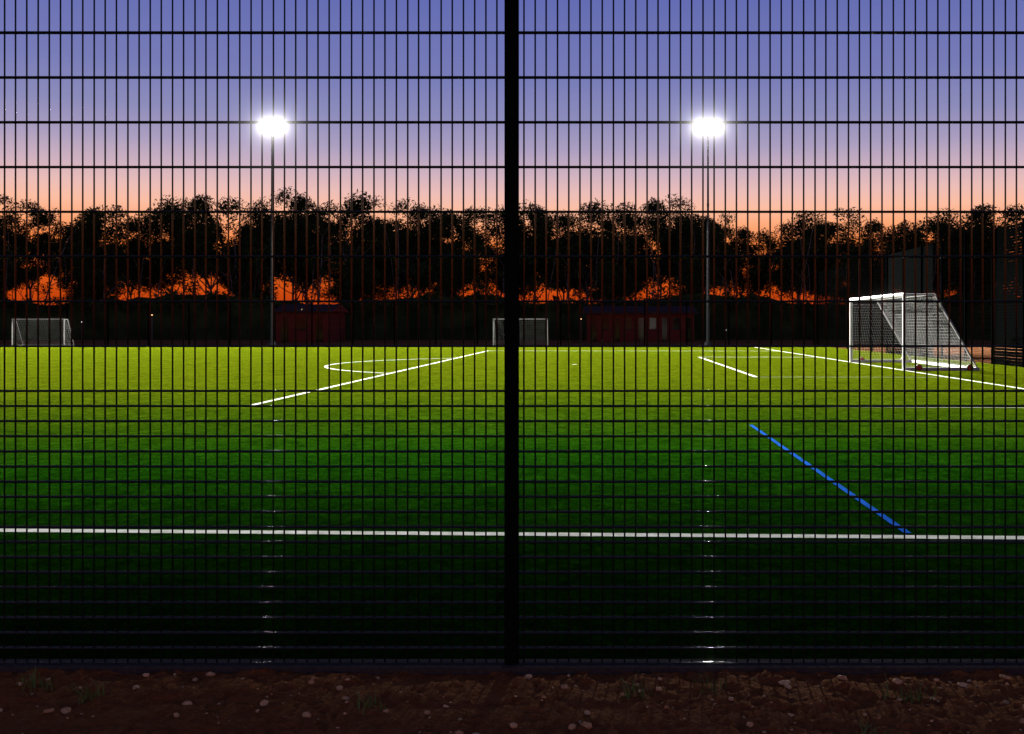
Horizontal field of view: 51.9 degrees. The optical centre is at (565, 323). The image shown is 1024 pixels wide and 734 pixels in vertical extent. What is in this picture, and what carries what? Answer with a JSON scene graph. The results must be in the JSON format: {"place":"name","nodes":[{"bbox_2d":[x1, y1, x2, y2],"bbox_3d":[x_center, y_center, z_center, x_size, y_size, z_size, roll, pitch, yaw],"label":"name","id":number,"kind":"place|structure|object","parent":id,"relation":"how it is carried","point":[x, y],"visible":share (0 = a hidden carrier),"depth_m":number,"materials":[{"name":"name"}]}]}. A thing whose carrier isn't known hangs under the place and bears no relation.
{"place":"outdoors","nodes":[
{"label":"outdoors","id":0,"kind":"place"},
{"bbox_2d":[0,340,1021,363],"bbox_3d":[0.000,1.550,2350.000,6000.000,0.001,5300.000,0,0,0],"label":"ground","id":1,"kind":"structure","parent":0,"point":[378,342],"depth_m":83.46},
{"bbox_2d":[0,248,40,299],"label":"tree","id":2,"kind":"object","parent":1,"relation":"on","point":[10,280],"visible":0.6,"depth_m":124.27,"materials":[{"name":"black plant"}]},
{"bbox_2d":[0,220,41,260],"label":"tree","id":3,"kind":"object","parent":1,"relation":"on","point":[9,226],"visible":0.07,"depth_m":179.49,"materials":[{"name":"black plant"}]},
{"bbox_2d":[0,194,81,302],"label":"tree","id":4,"kind":"object","parent":1,"relation":"on","point":[32,243],"visible":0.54,"depth_m":151.01,"materials":[{"name":"black plant"}]},
{"bbox_2d":[40,225,120,294],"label":"tree","id":5,"kind":"object","parent":1,"relation":"on","point":[67,279],"visible":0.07,"depth_m":202.41,"materials":[{"name":"black plant"}]},
{"bbox_2d":[50,252,115,304],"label":"tree","id":6,"kind":"object","parent":1,"relation":"on","point":[88,284],"visible":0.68,"depth_m":118.36,"materials":[{"name":"black plant"}]},
{"bbox_2d":[43,204,148,299],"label":"tree","id":7,"kind":"object","parent":1,"relation":"on","point":[110,250],"visible":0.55,"depth_m":139.68,"materials":[{"name":"black plant"}]},
{"bbox_2d":[96,215,190,298],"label":"tree","id":8,"kind":"object","parent":1,"relation":"on","point":[142,249],"visible":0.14,"depth_m":183.75,"materials":[{"name":"black plant"}]},
{"bbox_2d":[124,197,224,294],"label":"tree","id":9,"kind":"object","parent":1,"relation":"on","point":[155,242],"visible":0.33,"depth_m":143.11,"materials":[{"name":"black plant"}]},
{"bbox_2d":[129,194,260,295],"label":"tree","id":10,"kind":"object","parent":1,"relation":"on","point":[200,234],"visible":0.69,"depth_m":138.42,"materials":[{"name":"green plant"}]},
{"bbox_2d":[209,222,260,295],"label":"tree","id":11,"kind":"object","parent":1,"relation":"on","point":[220,282],"visible":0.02,"depth_m":182.34,"materials":[{"name":"black plant"}]},
{"bbox_2d":[225,262,278,298],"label":"tree","id":12,"kind":"object","parent":1,"relation":"on","point":[245,288],"visible":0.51,"depth_m":120.04,"materials":[{"name":"black plant"}]},
{"bbox_2d":[223,196,294,286],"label":"tree","id":13,"kind":"object","parent":1,"relation":"on","point":[256,231],"visible":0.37,"depth_m":143.66,"materials":[{"name":"black plant"}]},
{"bbox_2d":[244,213,334,303],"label":"tree","id":14,"kind":"object","parent":1,"relation":"on","point":[310,283],"visible":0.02,"depth_m":177.38,"materials":[{"name":"black plant"}]},
{"bbox_2d":[238,186,371,299],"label":"tree","id":15,"kind":"object","parent":1,"relation":"on","point":[290,238],"visible":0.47,"depth_m":142.94,"materials":[{"name":"black plant"}]},
{"bbox_2d":[274,304,349,341],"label":"store","id":16,"kind":"structure","parent":1,"relation":"on","point":[323,320],"depth_m":90.00,"materials":[{"name":"brick"}]},
{"bbox_2d":[301,258,392,302],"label":"tree","id":17,"kind":"object","parent":1,"relation":"on","point":[356,286],"visible":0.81,"depth_m":111.29,"materials":[{"name":"black plant"}]},
{"bbox_2d":[298,189,411,299],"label":"tree","id":18,"kind":"object","parent":1,"relation":"on","point":[334,227],"visible":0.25,"depth_m":139.87,"materials":[{"name":"black plant"}]},
{"bbox_2d":[333,219,411,303],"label":"tree","id":19,"kind":"object","parent":1,"relation":"on","point":[400,221],"visible":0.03,"depth_m":194.86,"materials":[{"name":"black plant"}]},
{"bbox_2d":[364,232,444,297],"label":"tree","id":20,"kind":"object","parent":1,"relation":"on","point":[405,288],"visible":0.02,"depth_m":188.44,"materials":[{"name":"black plant"}]},
{"bbox_2d":[0,302,813,344],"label":"fence","id":21,"kind":"object","parent":1,"relation":"on","point":[353,325],"visible":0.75,"depth_m":75.74,"materials":[{"name":"black metal"}]},
{"bbox_2d":[357,197,491,297],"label":"tree","id":22,"kind":"object","parent":1,"relation":"on","point":[413,236],"visible":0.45,"depth_m":135.56,"materials":[{"name":"black plant"}]},
{"bbox_2d":[413,250,481,296],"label":"tree","id":23,"kind":"object","parent":1,"relation":"on","point":[446,281],"visible":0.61,"depth_m":118.62,"materials":[{"name":"black plant"}]},
{"bbox_2d":[409,205,489,295],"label":"tree","id":24,"kind":"object","parent":1,"relation":"on","point":[457,242],"visible":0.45,"depth_m":130.20,"materials":[{"name":"black plant"}]},
{"bbox_2d":[454,204,542,302],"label":"tree","id":25,"kind":"object","parent":1,"relation":"on","point":[491,231],"visible":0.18,"depth_m":152.45,"materials":[{"name":"black plant"}]},
{"bbox_2d":[0,287,1021,339],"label":"hedge","id":26,"kind":"object","parent":1,"relation":"on","point":[469,319],"visible":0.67,"depth_m":102.75,"materials":[{"name":"green plant"}]},
{"bbox_2d":[0,205,1022,304],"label":"trees","id":27,"kind":"object","parent":1,"relation":"on","point":[344,250],"visible":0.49,"depth_m":121.41,"materials":[{"name":"green plant"}]},
{"bbox_2d":[0,0,1023,664],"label":"fence","id":28,"kind":"object","parent":1,"relation":"on","point":[510,436],"visible":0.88,"depth_m":4.69,"materials":[{"name":"black metal"}]},
{"bbox_2d":[0,667,1023,733],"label":"soil","id":29,"kind":"structure","parent":1,"relation":"on","point":[490,703],"depth_m":4.25,"materials":[{"name":"brown soil"}]},
{"bbox_2d":[16,668,938,733],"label":"grass tufts","id":30,"kind":"object","parent":29,"relation":"on","point":[33,682],"visible":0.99,"depth_m":4.32,"materials":[{"name":"green"}]},
{"bbox_2d":[0,672,1023,733],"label":"pebbles","id":31,"kind":"object","parent":29,"relation":"on","point":[264,702],"visible":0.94,"depth_m":4.27,"materials":[{"name":"brown stone"}]},
{"bbox_2d":[0,659,1023,674],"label":"curb","id":32,"kind":"structure","parent":1,"relation":"on","point":[617,669],"depth_m":4.63,"materials":[{"name":"concrete"}]},
{"bbox_2d":[0,347,1023,658],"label":"pitch turf","id":33,"kind":"structure","parent":1,"relation":"on","point":[464,369],"depth_m":9.21,"materials":[{"name":"green plant"}]},
{"bbox_2d":[11,319,73,344],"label":"goal","id":34,"kind":"object","parent":33,"relation":"on","point":[46,325],"visible":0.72,"depth_m":74.15,"materials":[{"name":"grey metal"}]},
{"bbox_2d":[260,124,283,344],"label":"flood mast","id":35,"kind":"object","parent":33,"relation":"on","point":[277,127],"visible":0.76,"depth_m":75.57,"materials":[{"name":"grey metal"}]},
{"bbox_2d":[0,347,1023,538],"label":"pitch lines","id":36,"kind":"object","parent":33,"relation":"on","point":[885,517],"visible":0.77,"depth_m":7.68,"materials":[{"name":"white paint"}]},
{"bbox_2d":[493,319,547,344],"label":"goal","id":37,"kind":"object","parent":33,"relation":"on","point":[522,335],"visible":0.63,"depth_m":72.42,"materials":[{"name":"grey metal"}]},
{"bbox_2d":[696,124,719,344],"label":"flood mast","id":38,"kind":"object","parent":33,"relation":"on","point":[699,129],"visible":0.87,"depth_m":74.42,"materials":[{"name":"grey metal"}]},
{"bbox_2d":[849,293,979,370],"bbox_3d":[12.474,0.253,38.283,2.510,2.565,7.750,0,0,2],"label":"soccer goal","id":39,"kind":"object","parent":33,"relation":"on","point":[919,367],"visible":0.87,"depth_m":36.26,"materials":[{"name":"grey metal"}]},
{"bbox_2d":[816,218,1023,366],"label":"fence end","id":40,"kind":"object","parent":33,"relation":"on","point":[1010,318],"visible":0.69,"depth_m":46.62,"materials":[{"name":"black metal"}]},
{"bbox_2d":[488,199,571,303],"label":"tree","id":41,"kind":"object","parent":1,"relation":"on","point":[540,237],"visible":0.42,"depth_m":143.94,"materials":[{"name":"black plant"}]},
{"bbox_2d":[489,232,570,299],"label":"tree","id":42,"kind":"object","parent":1,"relation":"on","point":[500,249],"visible":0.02,"depth_m":200.12,"materials":[{"name":"black plant"}]},
{"bbox_2d":[541,209,607,302],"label":"tree","id":43,"kind":"object","parent":1,"relation":"on","point":[562,290],"visible":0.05,"depth_m":174.69,"materials":[{"name":"black plant"}]},
{"bbox_2d":[538,200,654,302],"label":"tree","id":44,"kind":"object","parent":1,"relation":"on","point":[607,240],"visible":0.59,"depth_m":136.55,"materials":[{"name":"green plant"}]},
{"bbox_2d":[617,235,653,299],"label":"tree","id":45,"kind":"object","parent":1,"relation":"on","point":[638,292],"visible":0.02,"depth_m":193.91,"materials":[{"name":"black plant"}]},
{"bbox_2d":[583,306,698,341],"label":"clubhouse","id":46,"kind":"structure","parent":1,"relation":"on","point":[630,320],"depth_m":92.00,"materials":[{"name":"brick"}]},
{"bbox_2d":[581,193,701,298],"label":"tree","id":47,"kind":"object","parent":1,"relation":"on","point":[664,232],"visible":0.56,"depth_m":153.24,"materials":[{"name":"green plant"}]},
{"bbox_2d":[662,258,723,294],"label":"tree","id":48,"kind":"object","parent":1,"relation":"on","point":[697,264],"visible":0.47,"depth_m":111.63,"materials":[{"name":"black plant"}]},
{"bbox_2d":[651,209,742,294],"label":"tree","id":49,"kind":"object","parent":1,"relation":"on","point":[717,224],"visible":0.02,"depth_m":178.05,"materials":[{"name":"black plant"}]},
{"bbox_2d":[668,213,735,292],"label":"tree","id":50,"kind":"object","parent":1,"relation":"on","point":[719,238],"visible":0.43,"depth_m":138.90,"materials":[{"name":"black plant"}]},
{"bbox_2d":[712,222,795,296],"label":"tree","id":51,"kind":"object","parent":1,"relation":"on","point":[742,243],"visible":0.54,"depth_m":146.06,"materials":[{"name":"black plant"}]},
{"bbox_2d":[763,218,835,303],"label":"tree","id":52,"kind":"object","parent":1,"relation":"on","point":[790,290],"visible":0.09,"depth_m":195.15,"materials":[{"name":"black plant"}]},
{"bbox_2d":[750,207,863,302],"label":"tree","id":53,"kind":"object","parent":1,"relation":"on","point":[787,241],"visible":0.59,"depth_m":140.93,"materials":[{"name":"black plant"}]},
{"bbox_2d":[794,235,845,303],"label":"tree","id":54,"kind":"object","parent":1,"relation":"on","point":[832,260],"visible":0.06,"depth_m":187.53,"materials":[{"name":"black plant"}]},
{"bbox_2d":[829,258,899,303],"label":"tree","id":55,"kind":"object","parent":1,"relation":"on","point":[854,288],"visible":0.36,"depth_m":116.60,"materials":[{"name":"black plant"}]},
{"bbox_2d":[821,215,941,288],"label":"tree","id":56,"kind":"object","parent":1,"relation":"on","point":[888,238],"visible":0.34,"depth_m":136.80,"materials":[{"name":"black plant"}]},
{"bbox_2d":[876,219,925,293],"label":"tree","id":57,"kind":"object","parent":1,"relation":"on","point":[906,221],"visible":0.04,"depth_m":203.37,"materials":[{"name":"black plant"}]},
{"bbox_2d":[894,218,988,296],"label":"tree","id":58,"kind":"object","parent":1,"relation":"on","point":[942,230],"visible":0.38,"depth_m":134.54,"materials":[{"name":"black plant"}]},
{"bbox_2d":[898,203,1023,296],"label":"tree","id":59,"kind":"object","parent":1,"relation":"on","point":[987,219],"visible":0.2,"depth_m":143.13,"materials":[{"name":"black plant"}]},
{"bbox_2d":[0,0,1023,304],"label":"sky","id":60,"kind":"structure","parent":0,"point":[10,4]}
]}

